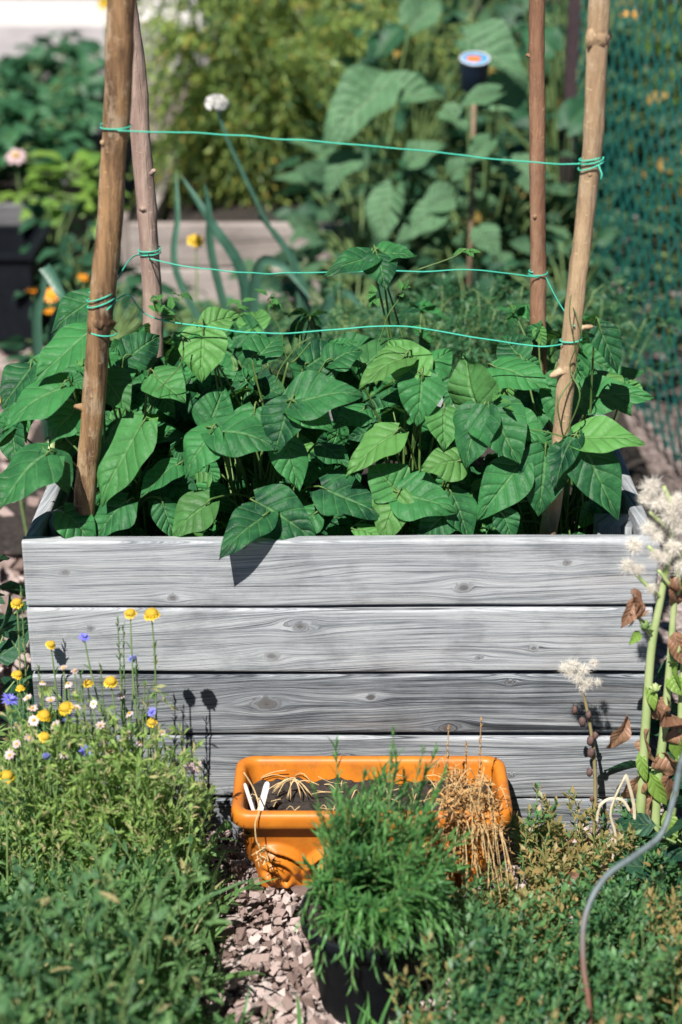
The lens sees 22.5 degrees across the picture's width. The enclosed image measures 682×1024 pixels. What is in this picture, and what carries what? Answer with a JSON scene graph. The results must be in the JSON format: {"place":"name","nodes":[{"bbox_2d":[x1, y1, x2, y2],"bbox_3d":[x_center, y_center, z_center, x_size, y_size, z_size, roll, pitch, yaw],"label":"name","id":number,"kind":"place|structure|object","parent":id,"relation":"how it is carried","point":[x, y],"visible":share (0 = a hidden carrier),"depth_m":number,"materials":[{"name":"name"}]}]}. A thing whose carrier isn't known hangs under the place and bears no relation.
{"place":"outdoors","nodes":[
{"label":"outdoors","id":0,"kind":"place"},
{"bbox_2d":[0,0,208,81],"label":"garden wall","id":1,"kind":"structure","parent":0,"point":[22,22],"depth_m":11.45,"materials":[{"name":"paint"}]},
{"bbox_2d":[0,119,679,554],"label":"garden soil","id":2,"kind":"structure","parent":0,"point":[12,531],"depth_m":4.84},
{"bbox_2d":[31,264,81,486],"bbox_3d":[-0.737,-0.308,4.600,0.221,0.703,0.044,20,30,38],"label":"leek","id":3,"kind":"object","parent":2,"relation":"on","point":[49,276],"visible":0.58,"depth_m":4.56,"materials":[{"name":"green plant"}]},
{"bbox_2d":[12,221,142,329],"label":"dark leafy plant","id":4,"kind":"object","parent":2,"relation":"on","point":[84,260],"visible":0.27,"depth_m":6.06,"materials":[{"name":"green plant"}]},
{"bbox_2d":[0,272,185,372],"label":"dark leafy plant","id":5,"kind":"object","parent":2,"relation":"on","point":[17,342],"visible":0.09,"depth_m":5.53,"materials":[{"name":"green plant"}]},
{"bbox_2d":[119,280,213,336],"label":"leafy plant","id":6,"kind":"object","parent":2,"relation":"on","point":[174,326],"visible":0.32,"depth_m":6.27,"materials":[{"name":"green plant"}]},
{"bbox_2d":[177,296,291,329],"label":"leafy plant","id":7,"kind":"object","parent":2,"relation":"on","point":[211,304],"visible":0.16,"depth_m":6.25,"materials":[{"name":"green plant"}]},
{"bbox_2d":[170,171,310,364],"bbox_3d":[-0.285,-0.549,4.987,0.435,0.840,0.104,7,24,17],"label":"leek","id":8,"kind":"object","parent":2,"relation":"on","point":[246,288],"visible":0.69,"depth_m":4.93,"materials":[{"name":"green plant"}]},
{"bbox_2d":[204,94,304,367],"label":"leek flower","id":9,"kind":"object","parent":2,"relation":"on","point":[216,101],"visible":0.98,"depth_m":4.84,"materials":[{"name":"green plant"}]},
{"bbox_2d":[180,305,370,383],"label":"dark leafy plant","id":10,"kind":"object","parent":2,"relation":"on","point":[281,357],"visible":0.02,"depth_m":5.29,"materials":[{"name":"green plant"}]},
{"bbox_2d":[256,213,366,342],"bbox_3d":[-0.074,-0.534,5.108,0.338,0.717,0.084,7,24,16],"label":"leek","id":11,"kind":"object","parent":2,"relation":"on","point":[329,301],"visible":0.3,"depth_m":5.07,"materials":[{"name":"green plant"}]},
{"bbox_2d":[100,0,528,214],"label":"feathery bush","id":12,"kind":"object","parent":2,"relation":"on","point":[280,83],"visible":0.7,"depth_m":6.85,"materials":[{"name":"green plant"}]},
{"bbox_2d":[236,272,428,378],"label":"carrot plant","id":13,"kind":"object","parent":2,"relation":"on","point":[333,293],"visible":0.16,"depth_m":4.58,"materials":[{"name":"green plant"}]},
{"bbox_2d":[239,244,458,381],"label":"dark leafy plant","id":14,"kind":"object","parent":2,"relation":"on","point":[289,287],"visible":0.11,"depth_m":5.63,"materials":[{"name":"green plant"}]},
{"bbox_2d":[227,0,485,333],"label":"broad leaved plant","id":15,"kind":"object","parent":2,"relation":"on","point":[363,95],"visible":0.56,"depth_m":5.80,"materials":[{"name":"green plant"}]},
{"bbox_2d":[256,18,527,221],"bbox_3d":[0.351,-1.534,7.042,1.454,1.043,1.384,0,23,0],"label":"broad leaved plant","id":16,"kind":"object","parent":2,"relation":"on","point":[388,32],"visible":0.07,"depth_m":6.67,"materials":[{"name":"green plant"}]},
{"bbox_2d":[296,280,495,384],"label":"carrot plant","id":17,"kind":"object","parent":2,"relation":"on","point":[341,311],"visible":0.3,"depth_m":4.30,"materials":[{"name":"green plant"}]},
{"bbox_2d":[292,0,526,241],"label":"plant","id":18,"kind":"object","parent":2,"relation":"on","point":[408,123],"visible":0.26,"depth_m":6.58,"materials":[{"name":"green plant"}]},
{"bbox_2d":[309,0,558,150],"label":"bush","id":19,"kind":"object","parent":2,"relation":"on","point":[484,14],"visible":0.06,"depth_m":7.54,"materials":[{"name":"green plant"}]},
{"bbox_2d":[352,168,521,322],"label":"bush","id":20,"kind":"object","parent":2,"relation":"on","point":[409,208],"visible":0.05,"depth_m":6.16,"materials":[{"name":"green plant"}]},
{"bbox_2d":[344,272,563,389],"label":"carrot plant","id":21,"kind":"object","parent":2,"relation":"on","point":[500,327],"visible":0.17,"depth_m":4.21,"materials":[{"name":"green plant"}]},
{"bbox_2d":[350,256,566,361],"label":"dark leafy plant","id":22,"kind":"object","parent":2,"relation":"on","point":[459,262],"visible":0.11,"depth_m":5.47,"materials":[{"name":"green plant"}]},
{"bbox_2d":[329,19,607,337],"bbox_3d":[0.477,-1.115,5.923,0.938,1.153,0.975,-14,27,-29],"label":"broad leaved plant","id":23,"kind":"object","parent":2,"relation":"on","point":[493,39],"visible":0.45,"depth_m":5.69,"materials":[{"name":"green plant"}]},
{"bbox_2d":[369,260,589,385],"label":"carrot plant","id":24,"kind":"object","parent":2,"relation":"on","point":[425,295],"visible":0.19,"depth_m":4.29,"materials":[{"name":"green plant"}]},
{"bbox_2d":[395,146,634,332],"bbox_3d":[0.613,-0.966,6.123,0.857,0.719,0.855,-7,24,-17],"label":"bush","id":25,"kind":"object","parent":2,"relation":"on","point":[560,192],"visible":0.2,"depth_m":6.01,"materials":[{"name":"green plant"}]},
{"bbox_2d":[412,270,651,390],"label":"carrot plant","id":26,"kind":"object","parent":2,"relation":"on","point":[490,310],"visible":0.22,"depth_m":4.30,"materials":[{"name":"green plant"}]},
{"bbox_2d":[441,4,679,211],"bbox_3d":[0.866,-1.579,7.167,1.377,1.027,1.255,0,23,0],"label":"broad leaved plant","id":27,"kind":"object","parent":2,"relation":"on","point":[507,14],"visible":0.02,"depth_m":7.07,"materials":[{"name":"green plant"}]},
{"bbox_2d":[442,0,681,247],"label":"bush","id":28,"kind":"object","parent":2,"relation":"on","point":[522,111],"visible":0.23,"depth_m":6.57,"materials":[{"name":"green plant"}]},
{"bbox_2d":[450,227,681,370],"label":"dark leafy plant","id":29,"kind":"object","parent":2,"relation":"on","point":[603,238],"visible":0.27,"depth_m":5.57,"materials":[{"name":"green plant"}]},
{"bbox_2d":[451,27,681,318],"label":"broad leaved plant","id":30,"kind":"object","parent":2,"relation":"on","point":[569,114],"visible":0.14,"depth_m":6.04,"materials":[{"name":"green plant"}]},
{"bbox_2d":[481,285,681,421],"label":"carrot plant","id":31,"kind":"object","parent":2,"relation":"on","point":[622,327],"visible":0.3,"depth_m":4.50,"materials":[{"name":"green plant"}]},
{"bbox_2d":[0,0,681,1023],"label":"ground","id":32,"kind":"structure","parent":0,"point":[662,464],"depth_m":5.25,"materials":[{"name":"gravel"}]},
{"bbox_2d":[0,770,18,900],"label":"yellow flower","id":33,"kind":"object","parent":32,"relation":"on","point":[7,774],"visible":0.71,"depth_m":2.90,"materials":[{"name":"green plant"}]},
{"bbox_2d":[0,555,32,686],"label":"dark leafy plant","id":34,"kind":"object","parent":32,"relation":"on","point":[11,587],"visible":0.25,"depth_m":3.65,"materials":[{"name":"green plant"}]},
{"bbox_2d":[0,593,64,807],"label":"dark leafy plant","id":35,"kind":"object","parent":32,"relation":"on","point":[9,654],"visible":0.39,"depth_m":3.25,"materials":[{"name":"green plant"}]},
{"bbox_2d":[0,729,98,901],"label":"bushy weed","id":36,"kind":"object","parent":32,"relation":"on","point":[7,746],"visible":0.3,"depth_m":2.97,"materials":[{"name":"green plant"}]},
{"bbox_2d":[0,684,109,930],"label":"bushy weed","id":37,"kind":"object","parent":32,"relation":"on","point":[15,809],"visible":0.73,"depth_m":2.91,"materials":[{"name":"green plant"}]},
{"bbox_2d":[2,723,125,907],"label":"bushy weed","id":38,"kind":"object","parent":32,"relation":"on","point":[22,817],"visible":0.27,"depth_m":2.96,"materials":[{"name":"green plant"}]},
{"bbox_2d":[0,87,131,275],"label":"raised bed","id":39,"kind":"object","parent":32,"relation":"on","point":[10,211],"visible":0.18,"depth_m":7.10,"materials":[{"name":"brown wood"}]},
{"bbox_2d":[0,99,87,181],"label":"leafy crop","id":40,"kind":"object","parent":39,"relation":"on","point":[21,136],"visible":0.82,"depth_m":6.82,"materials":[{"name":"green plant"}]},
{"bbox_2d":[0,163,99,212],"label":"lime green plant","id":41,"kind":"object","parent":39,"relation":"on","point":[32,178],"visible":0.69,"depth_m":6.61,"materials":[{"name":"green plant"}]},
{"bbox_2d":[0,60,102,154],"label":"leafy crop","id":42,"kind":"object","parent":39,"relation":"on","point":[40,113],"visible":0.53,"depth_m":7.53,"materials":[{"name":"green plant"}]},
{"bbox_2d":[0,44,104,128],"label":"leafy crop","id":43,"kind":"object","parent":39,"relation":"on","point":[90,77],"visible":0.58,"depth_m":8.02,"materials":[{"name":"green plant"}]},
{"bbox_2d":[1,29,104,98],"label":"leafy crop","id":44,"kind":"object","parent":39,"relation":"on","point":[73,52],"visible":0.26,"depth_m":8.62,"materials":[{"name":"green plant"}]},
{"bbox_2d":[19,183,131,234],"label":"lime green plant","id":45,"kind":"object","parent":39,"relation":"on","point":[57,214],"visible":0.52,"depth_m":6.50,"materials":[{"name":"green plant"}]},
{"bbox_2d":[24,149,133,215],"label":"lime green plant","id":46,"kind":"object","parent":39,"relation":"on","point":[88,159],"visible":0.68,"depth_m":6.54,"materials":[{"name":"green plant"}]},
{"bbox_2d":[19,194,119,308],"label":"dark leafy plant","id":47,"kind":"object","parent":32,"relation":"on","point":[37,209],"visible":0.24,"depth_m":6.41,"materials":[{"name":"green plant"}]},
{"bbox_2d":[25,685,114,849],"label":"bushy weed","id":48,"kind":"object","parent":32,"relation":"on","point":[79,727],"visible":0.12,"depth_m":2.98,"materials":[{"name":"green plant"}]},
{"bbox_2d":[0,705,151,885],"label":"bushy weed","id":49,"kind":"object","parent":32,"relation":"on","point":[105,794],"visible":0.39,"depth_m":2.93,"materials":[{"name":"green plant"}]},
{"bbox_2d":[0,265,165,701],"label":"gravel","id":50,"kind":"structure","parent":32,"relation":"on","point":[15,574],"depth_m":4.48,"materials":[{"name":"gravel"}]},
{"bbox_2d":[5,148,26,222],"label":"pale flower","id":51,"kind":"object","parent":50,"relation":"on","point":[15,155],"visible":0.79,"depth_m":6.42,"materials":[{"name":"white plant"}]},
{"bbox_2d":[0,225,52,352],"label":"plastic crate","id":52,"kind":"object","parent":50,"relation":"on","point":[19,271],"visible":0.68,"depth_m":6.04,"materials":[{"name":"plastic"}]},
{"bbox_2d":[38,749,144,937],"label":"bushy weed","id":53,"kind":"object","parent":32,"relation":"on","point":[66,832],"visible":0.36,"depth_m":2.90,"materials":[{"name":"green plant"}]},
{"bbox_2d":[45,689,180,917],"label":"bushy weed","id":54,"kind":"object","parent":32,"relation":"on","point":[72,791],"visible":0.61,"depth_m":2.90,"materials":[{"name":"green plant"}]},
{"bbox_2d":[70,704,182,874],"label":"bushy weed","id":55,"kind":"object","parent":32,"relation":"on","point":[113,720],"visible":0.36,"depth_m":2.93,"materials":[{"name":"green plant"}]},
{"bbox_2d":[59,732,200,898],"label":"bushy weed","id":56,"kind":"object","parent":32,"relation":"on","point":[105,812],"visible":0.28,"depth_m":2.94,"materials":[{"name":"green plant"}]},
{"bbox_2d":[124,608,146,819],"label":"yellow flower","id":57,"kind":"object","parent":32,"relation":"on","point":[130,613],"visible":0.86,"depth_m":2.96,"materials":[{"name":"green plant"}]},
{"bbox_2d":[0,722,277,1023],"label":"wildflower foliage","id":58,"kind":"object","parent":32,"relation":"on","point":[116,969],"visible":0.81,"depth_m":2.65,"materials":[{"name":"green plant"}]},
{"bbox_2d":[103,682,202,935],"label":"bushy weed","id":59,"kind":"object","parent":32,"relation":"on","point":[172,728],"visible":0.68,"depth_m":2.94,"materials":[{"name":"green plant"}]},
{"bbox_2d":[144,608,163,800],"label":"yellow flower","id":60,"kind":"object","parent":32,"relation":"on","point":[151,614],"visible":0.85,"depth_m":2.94,"materials":[{"name":"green plant"}]},
{"bbox_2d":[103,721,217,933],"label":"bushy weed","id":61,"kind":"object","parent":32,"relation":"on","point":[145,842],"visible":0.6,"depth_m":2.92,"materials":[{"name":"green plant"}]},
{"bbox_2d":[105,758,219,872],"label":"bushy weed","id":62,"kind":"object","parent":32,"relation":"on","point":[212,807],"visible":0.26,"depth_m":3.00,"materials":[{"name":"green plant"}]},
{"bbox_2d":[144,987,301,1023],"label":"grass tuft","id":63,"kind":"object","parent":32,"relation":"on","point":[299,1020],"visible":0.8,"depth_m":2.72,"materials":[{"name":"green plant"}]},
{"bbox_2d":[22,396,659,840],"bbox_3d":[0.000,0.203,3.601,1.150,0.686,0.834,0,23,0],"label":"raised bed","id":64,"kind":"object","parent":32,"relation":"on","point":[312,646],"visible":0.7,"depth_m":3.17,"materials":[{"name":"grey wood"}]},
{"bbox_2d":[0,288,196,538],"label":"bean plant","id":65,"kind":"object","parent":64,"relation":"on","point":[132,499],"visible":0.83,"depth_m":3.11,"materials":[{"name":"green plant"}]},
{"bbox_2d":[73,0,135,516],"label":"bean pole","id":66,"kind":"object","parent":64,"relation":"on","point":[119,47],"visible":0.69,"depth_m":2.93,"materials":[{"name":"brown plant"}]},
{"bbox_2d":[86,254,582,346],"bbox_3d":[-0.129,-0.376,3.095,1.005,0.133,0.538,14,27,30],"label":"twine","id":67,"kind":"object","parent":66,"relation":"attached to","point":[108,308],"visible":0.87,"depth_m":3.06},
{"bbox_2d":[100,123,603,179],"bbox_3d":[0.024,-0.612,2.905,0.855,0.097,0.054,-1,23,-3],"label":"twine","id":68,"kind":"object","parent":66,"relation":"attached to","point":[578,163],"visible":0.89,"depth_m":2.88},
{"bbox_2d":[28,322,239,470],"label":"bean plant","id":69,"kind":"object","parent":64,"relation":"on","point":[184,420],"visible":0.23,"depth_m":3.43,"materials":[{"name":"green plant"}]},
{"bbox_2d":[130,1,163,357],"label":"bean pole","id":70,"kind":"object","parent":64,"relation":"on","point":[144,170],"visible":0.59,"depth_m":3.52,"materials":[{"name":"brown wood"}]},
{"bbox_2d":[156,289,379,559],"bbox_3d":[-0.131,-0.148,3.208,0.421,0.587,0.495,0,23,0],"label":"bean plant","id":71,"kind":"object","parent":64,"relation":"on","point":[233,428],"visible":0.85,"depth_m":3.11,"materials":[{"name":"green plant"}]},
{"bbox_2d":[189,307,373,483],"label":"bean plant","id":72,"kind":"object","parent":64,"relation":"on","point":[258,321],"visible":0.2,"depth_m":3.61,"materials":[{"name":"green plant"}]},
{"bbox_2d":[324,241,501,473],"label":"bean plant","id":73,"kind":"object","parent":64,"relation":"on","point":[378,263],"visible":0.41,"depth_m":3.46,"materials":[{"name":"green plant"}]},
{"bbox_2d":[334,279,526,535],"bbox_3d":[0.163,-0.142,3.229,0.389,0.559,0.390,0,23,0],"label":"bean plant","id":74,"kind":"object","parent":64,"relation":"on","point":[426,492],"visible":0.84,"depth_m":3.12,"materials":[{"name":"green plant"}]},
{"bbox_2d":[526,0,546,374],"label":"bean pole","id":75,"kind":"object","parent":64,"relation":"on","point":[535,55],"visible":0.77,"depth_m":3.51,"materials":[{"name":"brown wood"}]},
{"bbox_2d":[138,246,574,326],"bbox_3d":[0.137,-0.497,3.510,1.037,0.079,0.515,15,28,32],"label":"twine","id":76,"kind":"object","parent":75,"relation":"attached to","point":[534,276],"visible":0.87,"depth_m":3.57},
{"bbox_2d":[480,304,643,484],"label":"bean plant","id":77,"kind":"object","parent":64,"relation":"on","point":[539,333],"visible":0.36,"depth_m":3.59,"materials":[{"name":"green plant"}]},
{"bbox_2d":[470,294,654,534],"bbox_3d":[0.402,-0.166,3.240,0.384,0.594,0.399,0,23,0],"label":"bean plant","id":78,"kind":"object","parent":64,"relation":"on","point":[511,496],"visible":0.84,"depth_m":3.12,"materials":[{"name":"green plant"}]},
{"bbox_2d":[539,0,611,534],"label":"bean pole","id":79,"kind":"object","parent":64,"relation":"on","point":[598,36],"visible":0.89,"depth_m":2.96,"materials":[{"name":"beige plant"}]},
{"bbox_2d":[1,824,681,1023],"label":"bark chips","id":80,"kind":"object","parent":32,"relation":"on","point":[252,956],"visible":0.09,"depth_m":2.97,"materials":[{"name":"wood"}]},
{"bbox_2d":[11,598,30,805],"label":"yellow flower","id":81,"kind":"object","parent":80,"relation":"on","point":[16,603],"visible":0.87,"depth_m":3.03,"materials":[{"name":"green plant"}]},
{"bbox_2d":[64,696,182,920],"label":"bushy weed","id":82,"kind":"object","parent":80,"relation":"on","point":[123,759],"visible":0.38,"depth_m":2.94,"materials":[{"name":"green plant"}]},
{"bbox_2d":[299,889,436,1023],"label":"plant pot","id":83,"kind":"object","parent":80,"relation":"on","point":[333,992],"visible":0.26,"depth_m":2.76,"materials":[{"name":"black plastic"}]},
{"bbox_2d":[290,722,473,996],"bbox_3d":[0.070,0.541,2.763,0.304,0.383,0.352,0,23,0],"label":"herb bush","id":84,"kind":"object","parent":83,"relation":"in","point":[353,887],"visible":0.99,"depth_m":2.73,"materials":[{"name":"green plant"}]},
{"bbox_2d":[231,756,512,888],"bbox_3d":[0.055,0.584,3.162,0.502,0.195,0.207,0,23,0],"label":"planter","id":85,"kind":"object","parent":80,"relation":"on","point":[288,836],"visible":0.43,"depth_m":3.14,"materials":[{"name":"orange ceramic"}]},
{"bbox_2d":[246,770,497,810],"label":"straw litter","id":86,"kind":"object","parent":85,"relation":"on","point":[293,779],"visible":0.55,"depth_m":3.15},
{"bbox_2d":[418,717,515,902],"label":"dry plant","id":87,"kind":"object","parent":85,"relation":"in","point":[460,803],"visible":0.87,"depth_m":3.02,"materials":[{"name":"beige plant"}]},
{"bbox_2d":[556,657,601,854],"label":"seed stalk","id":88,"kind":"object","parent":80,"relation":"on","point":[591,738],"visible":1,"depth_m":3.10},
{"bbox_2d":[546,774,678,913],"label":"dead plant","id":89,"kind":"object","parent":80,"relation":"on","point":[574,875],"visible":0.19,"depth_m":3.07,"materials":[{"name":"beige plant"}]},
{"bbox_2d":[579,753,681,1023],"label":"garden hose","id":90,"kind":"object","parent":80,"relation":"on","point":[615,868],"visible":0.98,"depth_m":2.68,"materials":[{"name":"grey plastic"}]},
{"bbox_2d":[613,749,681,899],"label":"dark leafy plant","id":91,"kind":"object","parent":80,"relation":"on","point":[645,823],"visible":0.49,"depth_m":3.04,"materials":[{"name":"green plant"}]},
{"bbox_2d":[115,152,637,304],"bbox_3d":[0.134,-1.210,7.140,2.016,0.361,1.352,0,23,0],"label":"raised bed","id":92,"kind":"object","parent":32,"relation":"on","point":[246,231],"visible":0.17,"depth_m":6.53,"materials":[{"name":"grey wood"}]},
{"bbox_2d":[346,976,452,1023],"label":"grass tuft","id":93,"kind":"object","parent":32,"relation":"on","point":[366,1012],"visible":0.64,"depth_m":2.69,"materials":[{"name":"green plant"}]},
{"bbox_2d":[193,0,681,168],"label":"hedge","id":94,"kind":"object","parent":32,"relation":"on","point":[354,5],"visible":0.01,"depth_m":9.00,"materials":[{"name":"green plant"}]},
{"bbox_2d":[325,290,559,392],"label":"carrot plant","id":95,"kind":"object","parent":32,"relation":"on","point":[467,353],"visible":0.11,"depth_m":4.23,"materials":[{"name":"green plant"}]},
{"bbox_2d":[459,51,489,305],"bbox_3d":[0.425,-0.940,5.664,0.098,1.126,0.118,0,23,0],"label":"marker stake","id":96,"kind":"object","parent":32,"relation":"on","point":[474,69],"visible":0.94,"depth_m":5.46,"materials":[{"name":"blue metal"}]},
{"bbox_2d":[383,882,681,1023],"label":"shrub","id":97,"kind":"object","parent":32,"relation":"on","point":[504,1008],"visible":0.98,"depth_m":2.63,"materials":[{"name":"green plant"}]},
{"bbox_2d":[418,781,681,1023],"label":"shrub","id":98,"kind":"object","parent":32,"relation":"on","point":[618,892],"visible":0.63,"depth_m":2.90,"materials":[{"name":"green plant"}]},
{"bbox_2d":[475,0,681,155],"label":"bush","id":99,"kind":"object","parent":32,"relation":"on","point":[558,16],"visible":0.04,"depth_m":7.62,"materials":[{"name":"green plant"}]},
{"bbox_2d":[490,0,681,226],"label":"bush","id":100,"kind":"object","parent":32,"relation":"on","point":[668,52],"visible":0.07,"depth_m":6.94,"materials":[{"name":"green plant"}]},
{"bbox_2d":[559,0,681,462],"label":"chain link fence","id":101,"kind":"object","parent":32,"relation":"on","point":[572,53],"visible":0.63,"depth_m":5.30,"materials":[{"name":"green metal"}]},
{"bbox_2d":[579,0,681,209],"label":"bush","id":102,"kind":"object","parent":32,"relation":"on","point":[657,48],"visible":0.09,"depth_m":7.85,"materials":[{"name":"green plant"}]},
{"bbox_2d":[594,125,681,368],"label":"bush","id":103,"kind":"object","parent":32,"relation":"on","point":[664,253],"visible":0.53,"depth_m":5.78,"materials":[{"name":"green plant"}]},
{"bbox_2d":[604,659,681,795],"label":"dark leafy plant","id":104,"kind":"object","parent":32,"relation":"on","point":[654,727],"visible":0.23,"depth_m":3.26,"materials":[{"name":"green plant"}]},
{"bbox_2d":[606,473,681,864],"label":"seeding plant","id":105,"kind":"object","parent":32,"relation":"on","point":[657,784],"visible":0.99,"depth_m":2.98,"materials":[{"name":"green plant"}]},
{"bbox_2d":[642,90,681,229],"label":"bush","id":106,"kind":"object","parent":32,"relation":"on","point":[676,104],"visible":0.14,"depth_m":6.68,"materials":[{"name":"green plant"}]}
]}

